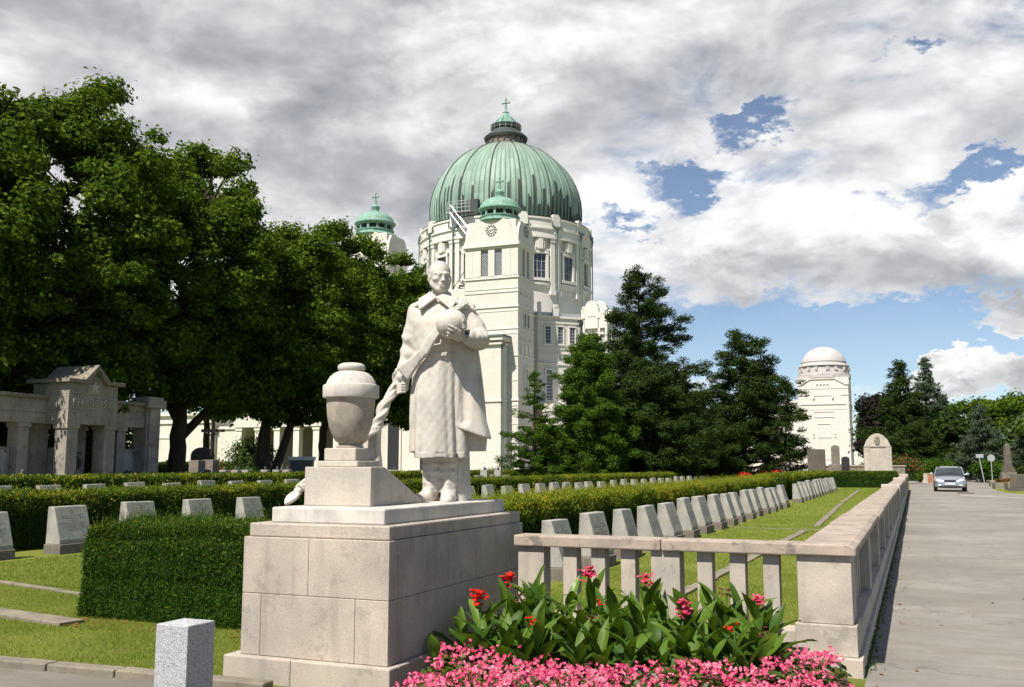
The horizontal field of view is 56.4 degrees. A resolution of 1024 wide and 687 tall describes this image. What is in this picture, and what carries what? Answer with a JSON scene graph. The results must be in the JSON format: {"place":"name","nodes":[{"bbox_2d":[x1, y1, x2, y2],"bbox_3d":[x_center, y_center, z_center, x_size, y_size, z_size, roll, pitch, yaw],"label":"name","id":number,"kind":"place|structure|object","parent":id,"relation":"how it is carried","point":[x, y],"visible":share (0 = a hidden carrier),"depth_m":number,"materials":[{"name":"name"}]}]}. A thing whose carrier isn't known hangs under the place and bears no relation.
{"place":"outdoors","nodes":[
{"label":"outdoors","id":0,"kind":"place"},
{"bbox_2d":[0,668,153,686],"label":"path","id":1,"kind":"structure","parent":0,"point":[9,677],"depth_m":6.70,"materials":[{"name":"grey concrete"}]},
{"bbox_2d":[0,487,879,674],"bbox_3d":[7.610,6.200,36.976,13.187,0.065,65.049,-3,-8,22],"label":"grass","id":2,"kind":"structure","parent":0,"point":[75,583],"depth_m":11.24,"materials":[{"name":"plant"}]},
{"bbox_2d":[43,505,89,554],"bbox_3d":[-7.708,3.263,16.666,0.386,0.847,0.738,-3,-7,23],"label":"gravestone","id":3,"kind":"object","parent":2,"relation":"on","point":[66,532],"visible":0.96,"depth_m":16.47,"materials":[{"name":"stone"}]},
{"bbox_2d":[0,482,1023,686],"bbox_3d":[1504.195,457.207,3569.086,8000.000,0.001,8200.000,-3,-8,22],"label":"lawn","id":4,"kind":"structure","parent":0,"point":[38,553],"depth_m":10.95,"materials":[{"name":"green plant"}]},
{"bbox_2d":[0,512,14,560],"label":"gravestone","id":5,"kind":"object","parent":4,"relation":"on","point":[7,551],"visible":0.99,"depth_m":15.40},
{"bbox_2d":[0,608,83,626],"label":"stepping slab","id":6,"kind":"structure","parent":4,"relation":"on","point":[39,618],"depth_m":9.29,"materials":[{"name":"stone"}]},
{"bbox_2d":[0,82,88,391],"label":"plane tree","id":7,"kind":"object","parent":4,"relation":"on","point":[27,215],"visible":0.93,"depth_m":43.74,"materials":[{"name":"green plant"}]},
{"bbox_2d":[0,365,166,474],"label":"memorial gate","id":8,"kind":"structure","parent":4,"relation":"on","point":[70,404],"depth_m":42.75,"materials":[{"name":"stone"}]},
{"bbox_2d":[53,428,132,473],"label":"round bush","id":9,"kind":"object","parent":4,"relation":"on","point":[88,453],"visible":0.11,"depth_m":53.42,"materials":[{"name":"green plant"}]},
{"bbox_2d":[0,66,220,434],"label":"plane tree","id":10,"kind":"object","parent":4,"relation":"on","point":[124,290],"visible":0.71,"depth_m":48.83,"materials":[{"name":"green plant"}]},
{"bbox_2d":[0,656,272,686],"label":"kerb","id":11,"kind":"structure","parent":4,"relation":"on","point":[131,673],"depth_m":6.84,"materials":[{"name":"stone"}]},
{"bbox_2d":[119,501,155,522],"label":"gravestone","id":12,"kind":"object","parent":4,"relation":"on","point":[124,506],"visible":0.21,"depth_m":18.12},
{"bbox_2d":[70,496,281,628],"bbox_3d":[-2.790,2.111,9.456,3.294,1.247,1.159,-3,-8,22],"label":"box hedge","id":13,"kind":"object","parent":4,"relation":"on","point":[151,567],"visible":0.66,"depth_m":9.26,"materials":[{"name":"plant"}]},
{"bbox_2d":[154,618,214,686],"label":"granite bollard","id":14,"kind":"object","parent":4,"relation":"on","point":[184,653],"visible":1,"depth_m":5.90,"materials":[{"name":"stone"}]},
{"bbox_2d":[128,412,253,461],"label":"arcade building","id":15,"kind":"structure","parent":4,"relation":"on","point":[194,439],"depth_m":122.66,"materials":[{"name":"white stone"}]},
{"bbox_2d":[103,139,287,473],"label":"plane tree","id":16,"kind":"object","parent":4,"relation":"on","point":[224,223],"visible":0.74,"depth_m":57.35,"materials":[{"name":"green plant"}]},
{"bbox_2d":[182,498,213,516],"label":"gravestone","id":17,"kind":"object","parent":4,"relation":"on","point":[187,504],"visible":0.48,"depth_m":19.61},
{"bbox_2d":[162,293,263,447],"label":"plane tree","id":18,"kind":"object","parent":4,"relation":"on","point":[223,415],"visible":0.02,"depth_m":81.59,"materials":[{"name":"green plant"}]},
{"bbox_2d":[235,497,263,518],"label":"gravestone","id":19,"kind":"object","parent":4,"relation":"on","point":[243,502],"visible":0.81,"depth_m":21.10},
{"bbox_2d":[218,429,289,469],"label":"round bush","id":20,"kind":"object","parent":4,"relation":"on","point":[243,457],"visible":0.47,"depth_m":69.54,"materials":[{"name":"plant"}]},
{"bbox_2d":[0,469,531,489],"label":"box hedge","id":21,"kind":"object","parent":4,"relation":"on","point":[29,480],"visible":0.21,"depth_m":30.88,"materials":[{"name":"plant"}]},
{"bbox_2d":[0,472,556,550],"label":"box hedge","id":22,"kind":"object","parent":4,"relation":"on","point":[26,509],"visible":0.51,"depth_m":19.91,"materials":[{"name":"plant"}]},
{"bbox_2d":[233,413,338,472],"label":"colonnade","id":23,"kind":"object","parent":4,"relation":"on","point":[303,442],"visible":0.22,"depth_m":118.18,"materials":[{"name":"white stone"}]},
{"bbox_2d":[217,216,364,471],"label":"plane tree","id":24,"kind":"object","parent":4,"relation":"on","point":[311,338],"visible":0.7,"depth_m":64.44,"materials":[{"name":"green plant"}]},
{"bbox_2d":[264,216,410,460],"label":"plane tree","id":25,"kind":"object","parent":4,"relation":"on","point":[371,314],"visible":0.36,"depth_m":72.71,"materials":[{"name":"green plant"}]},
{"bbox_2d":[223,467,521,686],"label":"monument pedestal","id":26,"kind":"object","parent":4,"relation":"on","point":[362,576],"visible":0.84,"depth_m":6.72,"materials":[{"name":"stone"}]},
{"bbox_2d":[284,368,398,505],"bbox_3d":[-1.416,0.728,7.793,0.271,1.138,1.256,-5,-9,36],"label":"furled banner","id":27,"kind":"object","parent":26,"relation":"on","point":[373,440],"visible":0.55,"depth_m":8.04,"materials":[{"name":"stone"}]},
{"bbox_2d":[317,362,379,466],"bbox_3d":[-1.256,0.552,7.435,0.435,0.808,0.435,-3,-8,22],"label":"stone urn","id":28,"kind":"object","parent":26,"relation":"on","point":[350,392],"visible":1,"depth_m":7.29,"materials":[{"name":"stone"}]},
{"bbox_2d":[396,261,490,501],"bbox_3d":[-0.561,0.323,8.250,0.771,2.118,0.658,-5,-9,34],"label":"soldier statue","id":29,"kind":"object","parent":26,"relation":"on","point":[445,337],"visible":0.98,"depth_m":8.12,"materials":[{"name":"stone"}]},
{"bbox_2d":[325,249,432,430],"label":"plane tree","id":30,"kind":"object","parent":4,"relation":"on","point":[407,289],"visible":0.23,"depth_m":77.84,"materials":[{"name":"green plant"}]},
{"bbox_2d":[345,98,636,470],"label":"domed church","id":31,"kind":"structure","parent":4,"relation":"on","point":[505,235],"depth_m":123.48,"materials":[{"name":"white stone"}]},
{"bbox_2d":[385,419,401,469],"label":"doorway","id":32,"kind":"structure","parent":31,"relation":"in","point":[393,435],"depth_m":117.54,"materials":[{"name":"white stone"}]},
{"bbox_2d":[534,238,549,281],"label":"window","id":33,"kind":"structure","parent":31,"relation":"in","point":[541,257],"depth_m":133.78,"materials":[{"name":"blue glass"}]},
{"bbox_2d":[561,242,575,285],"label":"window","id":34,"kind":"structure","parent":31,"relation":"in","point":[567,261],"depth_m":136.42,"materials":[{"name":"blue glass"}]},
{"bbox_2d":[494,370,571,475],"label":"young larch","id":35,"kind":"object","parent":4,"relation":"on","point":[535,434],"visible":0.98,"depth_m":58.96,"materials":[{"name":"green plant"}]},
{"bbox_2d":[525,429,580,475],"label":"conifer","id":36,"kind":"object","parent":4,"relation":"on","point":[558,442],"visible":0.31,"depth_m":59.52,"materials":[{"name":"green plant"}]},
{"bbox_2d":[541,519,581,581],"bbox_3d":[0.657,2.796,12.903,0.375,0.818,0.737,-3,-9,22],"label":"gravestone","id":37,"kind":"object","parent":4,"relation":"on","point":[557,526],"visible":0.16,"depth_m":12.62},
{"bbox_2d":[410,473,775,535],"bbox_3d":[4.259,4.097,25.192,1.278,1.299,32.197,-3,-8,22],"label":"box hedge","id":38,"kind":"object","parent":4,"relation":"on","point":[534,509],"visible":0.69,"depth_m":18.28,"materials":[{"name":"plant"}]},
{"bbox_2d":[545,331,642,473],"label":"thuja tree","id":39,"kind":"object","parent":4,"relation":"on","point":[589,412],"visible":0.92,"depth_m":61.02,"materials":[{"name":"green plant"}]},
{"bbox_2d":[579,511,615,568],"bbox_3d":[1.270,2.963,14.329,0.379,0.844,0.741,-2,-8,25],"label":"gravestone","id":40,"kind":"object","parent":4,"relation":"on","point":[593,523],"visible":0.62,"depth_m":14.10,"materials":[{"name":"stone"}]},
{"bbox_2d":[548,471,698,488],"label":"box hedge","id":41,"kind":"object","parent":4,"relation":"on","point":[583,477],"visible":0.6,"depth_m":50.60,"materials":[{"name":"plant"}]},
{"bbox_2d":[612,508,641,558],"bbox_3d":[1.893,3.156,15.778,0.377,0.826,0.722,-1,-8,20],"label":"gravestone","id":42,"kind":"object","parent":4,"relation":"on","point":[623,522],"visible":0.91,"depth_m":15.53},
{"bbox_2d":[423,653,849,686],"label":"flower bed soil","id":43,"kind":"structure","parent":4,"relation":"on","point":[844,683],"depth_m":6.89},
{"bbox_2d":[432,606,488,660],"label":"canna plant","id":44,"kind":"object","parent":43,"relation":"on","point":[461,626],"visible":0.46,"depth_m":6.96,"materials":[{"name":"green plant"}]},
{"bbox_2d":[446,614,497,663],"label":"canna plant","id":45,"kind":"object","parent":43,"relation":"on","point":[477,640],"visible":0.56,"depth_m":6.82,"materials":[{"name":"green plant"}]},
{"bbox_2d":[448,588,517,655],"bbox_3d":[-0.228,2.105,6.929,0.574,0.621,0.440,-3,-8,22],"label":"canna plant","id":46,"kind":"object","parent":43,"relation":"on","point":[476,611],"visible":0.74,"depth_m":7.04,"materials":[{"name":"green plant"}]},
{"bbox_2d":[470,612,516,668],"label":"canna plant","id":47,"kind":"object","parent":43,"relation":"on","point":[507,635],"visible":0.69,"depth_m":6.73,"materials":[{"name":"green plant"}]},
{"bbox_2d":[482,571,530,638],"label":"canna plant","id":48,"kind":"object","parent":43,"relation":"on","point":[503,588],"visible":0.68,"depth_m":7.51,"materials":[{"name":"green plant"}]},
{"bbox_2d":[497,614,557,670],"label":"canna plant","id":49,"kind":"object","parent":43,"relation":"on","point":[526,648],"visible":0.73,"depth_m":6.66,"materials":[{"name":"green plant"}]},
{"bbox_2d":[514,604,567,673],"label":"canna plant","id":50,"kind":"object","parent":43,"relation":"on","point":[542,646],"visible":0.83,"depth_m":6.74,"materials":[{"name":"green plant"}]},
{"bbox_2d":[528,582,574,650],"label":"canna plant","id":51,"kind":"object","parent":43,"relation":"on","point":[549,609],"visible":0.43,"depth_m":7.28,"materials":[{"name":"green plant"}]},
{"bbox_2d":[550,616,592,675],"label":"canna plant","id":52,"kind":"object","parent":43,"relation":"on","point":[576,651],"visible":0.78,"depth_m":6.55,"materials":[{"name":"green plant"}]},
{"bbox_2d":[547,602,606,658],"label":"canna plant","id":53,"kind":"object","parent":43,"relation":"on","point":[581,618],"visible":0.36,"depth_m":6.80,"materials":[{"name":"green plant"}]},
{"bbox_2d":[555,565,614,660],"bbox_3d":[0.579,2.096,7.386,0.503,0.754,0.497,-3,-8,22],"label":"canna plant","id":54,"kind":"object","parent":43,"relation":"on","point":[591,602],"visible":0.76,"depth_m":7.42,"materials":[{"name":"green plant"}]},
{"bbox_2d":[568,587,629,658],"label":"canna plant","id":55,"kind":"object","parent":43,"relation":"on","point":[601,605],"visible":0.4,"depth_m":7.08,"materials":[{"name":"green plant"}]},
{"bbox_2d":[576,617,629,678],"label":"canna plant","id":56,"kind":"object","parent":43,"relation":"on","point":[602,654],"visible":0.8,"depth_m":6.51,"materials":[{"name":"green plant"}]},
{"bbox_2d":[586,601,636,669],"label":"canna plant","id":57,"kind":"object","parent":43,"relation":"on","point":[617,627],"visible":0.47,"depth_m":6.97,"materials":[{"name":"green plant"}]},
{"bbox_2d":[395,639,853,686],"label":"begonia carpet","id":58,"kind":"object","parent":43,"relation":"on","point":[808,666],"visible":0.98,"depth_m":6.06,"materials":[{"name":"pink plant"}]},
{"bbox_2d":[605,628,669,686],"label":"canna plant","id":59,"kind":"object","parent":43,"relation":"on","point":[631,655],"visible":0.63,"depth_m":6.48,"materials":[{"name":"green plant"}]},
{"bbox_2d":[617,599,659,672],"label":"canna plant","id":60,"kind":"object","parent":43,"relation":"on","point":[638,616],"visible":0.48,"depth_m":6.92,"materials":[{"name":"green plant"}]},
{"bbox_2d":[607,572,673,646],"bbox_3d":[1.061,2.091,7.195,0.647,0.716,0.467,-2,-8,16],"label":"canna plant","id":61,"kind":"object","parent":43,"relation":"on","point":[646,595],"visible":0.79,"depth_m":7.24,"materials":[{"name":"green plant"}]},
{"bbox_2d":[624,591,675,665],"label":"canna plant","id":62,"kind":"object","parent":43,"relation":"on","point":[660,604],"visible":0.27,"depth_m":7.17,"materials":[{"name":"green plant"}]},
{"bbox_2d":[631,611,675,664],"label":"canna plant","id":63,"kind":"object","parent":43,"relation":"on","point":[657,639],"visible":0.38,"depth_m":6.77,"materials":[{"name":"green plant"}]},
{"bbox_2d":[633,630,703,686],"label":"canna plant","id":64,"kind":"object","parent":43,"relation":"on","point":[662,651],"visible":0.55,"depth_m":6.36,"materials":[{"name":"green plant"}]},
{"bbox_2d":[639,597,702,658],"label":"canna plant","id":65,"kind":"object","parent":43,"relation":"on","point":[678,619],"visible":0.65,"depth_m":6.82,"materials":[{"name":"green plant"}]},
{"bbox_2d":[643,621,703,685],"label":"canna plant","id":66,"kind":"object","parent":43,"relation":"on","point":[684,634],"visible":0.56,"depth_m":6.49,"materials":[{"name":"green plant"}]},
{"bbox_2d":[666,594,726,656],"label":"canna plant","id":67,"kind":"object","parent":43,"relation":"on","point":[704,613],"visible":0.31,"depth_m":6.83,"materials":[{"name":"green plant"}]},
{"bbox_2d":[661,621,735,686],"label":"canna plant","id":68,"kind":"object","parent":43,"relation":"on","point":[695,644],"visible":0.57,"depth_m":6.35,"materials":[{"name":"green plant"}]},
{"bbox_2d":[669,619,754,686],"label":"canna plant","id":69,"kind":"object","parent":43,"relation":"on","point":[710,654],"visible":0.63,"depth_m":6.25,"materials":[{"name":"green plant"}]},
{"bbox_2d":[696,581,753,654],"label":"canna plant","id":70,"kind":"object","parent":43,"relation":"on","point":[723,616],"visible":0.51,"depth_m":6.96,"materials":[{"name":"green plant"}]},
{"bbox_2d":[694,615,761,681],"bbox_3d":[1.471,2.101,6.500,0.466,0.523,0.550,-3,-8,22],"label":"canna plant","id":71,"kind":"object","parent":43,"relation":"on","point":[736,639],"visible":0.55,"depth_m":6.48,"materials":[{"name":"green plant"}]},
{"bbox_2d":[728,609,778,667],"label":"canna plant","id":72,"kind":"object","parent":43,"relation":"on","point":[754,630],"visible":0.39,"depth_m":6.72,"materials":[{"name":"green plant"}]},
{"bbox_2d":[721,631,787,684],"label":"canna plant","id":73,"kind":"object","parent":43,"relation":"on","point":[741,661],"visible":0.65,"depth_m":6.19,"materials":[{"name":"green plant"}]},
{"bbox_2d":[733,626,798,679],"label":"canna plant","id":74,"kind":"object","parent":43,"relation":"on","point":[770,646],"visible":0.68,"depth_m":6.42,"materials":[{"name":"green plant"}]},
{"bbox_2d":[731,592,806,671],"bbox_3d":[1.745,2.089,6.857,0.486,0.635,0.547,2,-8,-18],"label":"canna plant","id":75,"kind":"object","parent":43,"relation":"on","point":[753,607],"visible":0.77,"depth_m":6.82,"materials":[{"name":"green plant"}]},
{"bbox_2d":[751,603,817,671],"bbox_3d":[1.874,2.089,6.589,0.434,0.569,0.535,-3,-8,22],"label":"canna plant","id":76,"kind":"object","parent":43,"relation":"on","point":[776,619],"visible":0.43,"depth_m":6.65,"materials":[{"name":"green plant"}]},
{"bbox_2d":[637,505,662,551],"bbox_3d":[2.489,3.338,17.187,0.375,0.834,0.720,-4,-8,22],"label":"gravestone","id":77,"kind":"object","parent":4,"relation":"on","point":[648,524],"visible":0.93,"depth_m":16.94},
{"bbox_2d":[575,264,748,471],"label":"pine tree","id":78,"kind":"object","parent":4,"relation":"on","point":[631,361],"visible":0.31,"depth_m":72.88,"materials":[{"name":"green plant"}]},
{"bbox_2d":[514,533,815,671],"bbox_3d":[1.167,2.057,7.539,2.405,1.028,0.320,-3,-8,22],"label":"stone balustrade","id":79,"kind":"object","parent":4,"relation":"on","point":[667,558],"visible":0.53,"depth_m":7.50,"materials":[{"name":"stone"}]},
{"bbox_2d":[613,364,721,479],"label":"pine tree","id":80,"kind":"object","parent":4,"relation":"on","point":[662,439],"visible":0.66,"depth_m":65.98,"materials":[{"name":"green plant"}]},
{"bbox_2d":[657,502,684,537],"bbox_3d":[3.091,3.529,18.652,0.392,0.823,0.744,-3,-8,23],"label":"gravestone","id":81,"kind":"object","parent":4,"relation":"on","point":[669,521],"visible":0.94,"depth_m":18.40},
{"bbox_2d":[677,497,699,537],"bbox_3d":[3.691,3.689,20.086,0.376,0.880,0.733,-4,-8,21],"label":"gravestone","id":82,"kind":"object","parent":4,"relation":"on","point":[687,519],"visible":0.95,"depth_m":19.81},
{"bbox_2d":[691,496,713,533],"bbox_3d":[4.279,3.878,21.537,0.394,0.856,0.729,-2,-7,25],"label":"gravestone","id":83,"kind":"object","parent":4,"relation":"on","point":[702,514],"visible":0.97,"depth_m":21.29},
{"bbox_2d":[707,494,726,529],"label":"gravestone","id":84,"kind":"object","parent":4,"relation":"on","point":[716,510],"visible":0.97,"depth_m":22.69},
{"bbox_2d":[688,387,757,478],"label":"pine tree","id":85,"kind":"object","parent":4,"relation":"on","point":[716,423],"visible":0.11,"depth_m":79.25,"materials":[{"name":"green plant"}]},
{"bbox_2d":[642,530,806,609],"bbox_3d":[3.846,3.488,15.416,0.182,0.085,13.985,-3,-8,23],"label":"edging strip","id":86,"kind":"object","parent":4,"relation":"on","point":[691,588],"visible":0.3,"depth_m":13.61,"materials":[{"name":"stone"}]},
{"bbox_2d":[720,493,737,525],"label":"gravestone","id":87,"kind":"object","parent":4,"relation":"on","point":[729,510],"visible":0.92,"depth_m":24.14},
{"bbox_2d":[704,327,814,477],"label":"pine tree","id":88,"kind":"object","parent":4,"relation":"on","point":[759,396],"visible":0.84,"depth_m":79.58,"materials":[{"name":"green plant"}]},
{"bbox_2d":[754,469,832,498],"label":"box hedge","id":89,"kind":"object","parent":4,"relation":"on","point":[788,479],"visible":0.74,"depth_m":45.23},
{"bbox_2d":[807,449,825,470],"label":"headstone","id":90,"kind":"object","parent":4,"relation":"on","point":[816,460],"visible":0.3,"depth_m":73.69,"materials":[{"name":"stone"}]},
{"bbox_2d":[794,474,908,678],"bbox_3d":[13.128,5.238,32.691,0.498,1.090,56.329,-3,-8,22],"label":"stone balustrade","id":91,"kind":"object","parent":4,"relation":"on","point":[842,574],"visible":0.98,"depth_m":7.08,"materials":[{"name":"stone"}]},
{"bbox_2d":[832,470,898,487],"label":"box hedge","id":92,"kind":"object","parent":4,"relation":"on","point":[862,479],"visible":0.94,"depth_m":65.22,"materials":[{"name":"plant"}]},
{"bbox_2d":[848,389,905,457],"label":"copper beech","id":93,"kind":"object","parent":4,"relation":"on","point":[868,417],"visible":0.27,"depth_m":105.22,"materials":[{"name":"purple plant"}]},
{"bbox_2d":[863,434,891,470],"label":"tall stele","id":94,"kind":"object","parent":4,"relation":"on","point":[877,451],"visible":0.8,"depth_m":68.45,"materials":[{"name":"stone"}]},
{"bbox_2d":[865,491,909,674],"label":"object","id":95,"kind":"object","parent":4,"relation":"on","point":[877,620],"visible":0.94,"depth_m":10.59,"materials":[{"name":"stone"}]},
{"bbox_2d":[856,358,935,464],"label":"spruce tree","id":96,"kind":"object","parent":4,"relation":"on","point":[894,416],"visible":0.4,"depth_m":101.27,"materials":[{"name":"plant"}]},
{"bbox_2d":[892,454,925,480],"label":"round bush","id":97,"kind":"object","parent":4,"relation":"on","point":[908,463],"visible":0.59,"depth_m":78.64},
{"bbox_2d":[886,418,967,480],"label":"tree","id":98,"kind":"object","parent":4,"relation":"on","point":[908,441],"visible":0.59,"depth_m":94.56,"materials":[{"name":"plant"}]},
{"bbox_2d":[911,356,952,449],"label":"spruce tree","id":99,"kind":"object","parent":4,"relation":"on","point":[938,402],"visible":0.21,"depth_m":102.29,"materials":[{"name":"plant"}]},
{"bbox_2d":[924,408,984,468],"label":"dark tree","id":100,"kind":"object","parent":4,"relation":"on","point":[951,425],"visible":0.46,"depth_m":97.41,"materials":[{"name":"green plant"}]},
{"bbox_2d":[932,395,1022,432],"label":"linden tree","id":101,"kind":"object","parent":4,"relation":"on","point":[965,407],"visible":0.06,"depth_m":109.96,"materials":[{"name":"green plant"}]},
{"bbox_2d":[943,403,1020,481],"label":"blue spruce","id":102,"kind":"object","parent":4,"relation":"on","point":[977,443],"visible":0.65,"depth_m":88.85,"materials":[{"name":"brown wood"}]},
{"bbox_2d":[967,459,1002,479],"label":"round bush","id":103,"kind":"object","parent":4,"relation":"on","point":[986,468],"visible":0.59,"depth_m":83.31,"materials":[{"name":"green plant"}]},
{"bbox_2d":[982,388,1023,431],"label":"linden tree","id":104,"kind":"object","parent":4,"relation":"on","point":[1011,404],"visible":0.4,"depth_m":105.60,"materials":[{"name":"green plant"}]},
{"bbox_2d":[984,409,1023,451],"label":"dark tree","id":105,"kind":"object","parent":4,"relation":"on","point":[1011,423],"visible":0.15,"depth_m":94.81,"materials":[{"name":"green plant"}]},
{"bbox_2d":[0,0,1023,464],"label":"sky","id":106,"kind":"structure","parent":0,"point":[846,177],"materials":[{"name":"white"}]},
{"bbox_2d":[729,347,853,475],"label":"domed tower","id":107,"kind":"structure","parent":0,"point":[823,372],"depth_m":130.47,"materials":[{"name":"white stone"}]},
{"bbox_2d":[865,478,1023,686],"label":"road","id":108,"kind":"structure","parent":0,"point":[942,565],"depth_m":11.09,"materials":[{"name":"asphalt"}]},
{"bbox_2d":[929,466,968,491],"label":"silver car","id":109,"kind":"object","parent":108,"relation":"on","point":[949,477],"visible":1,"depth_m":55.49,"materials":[{"name":"grey paint"}]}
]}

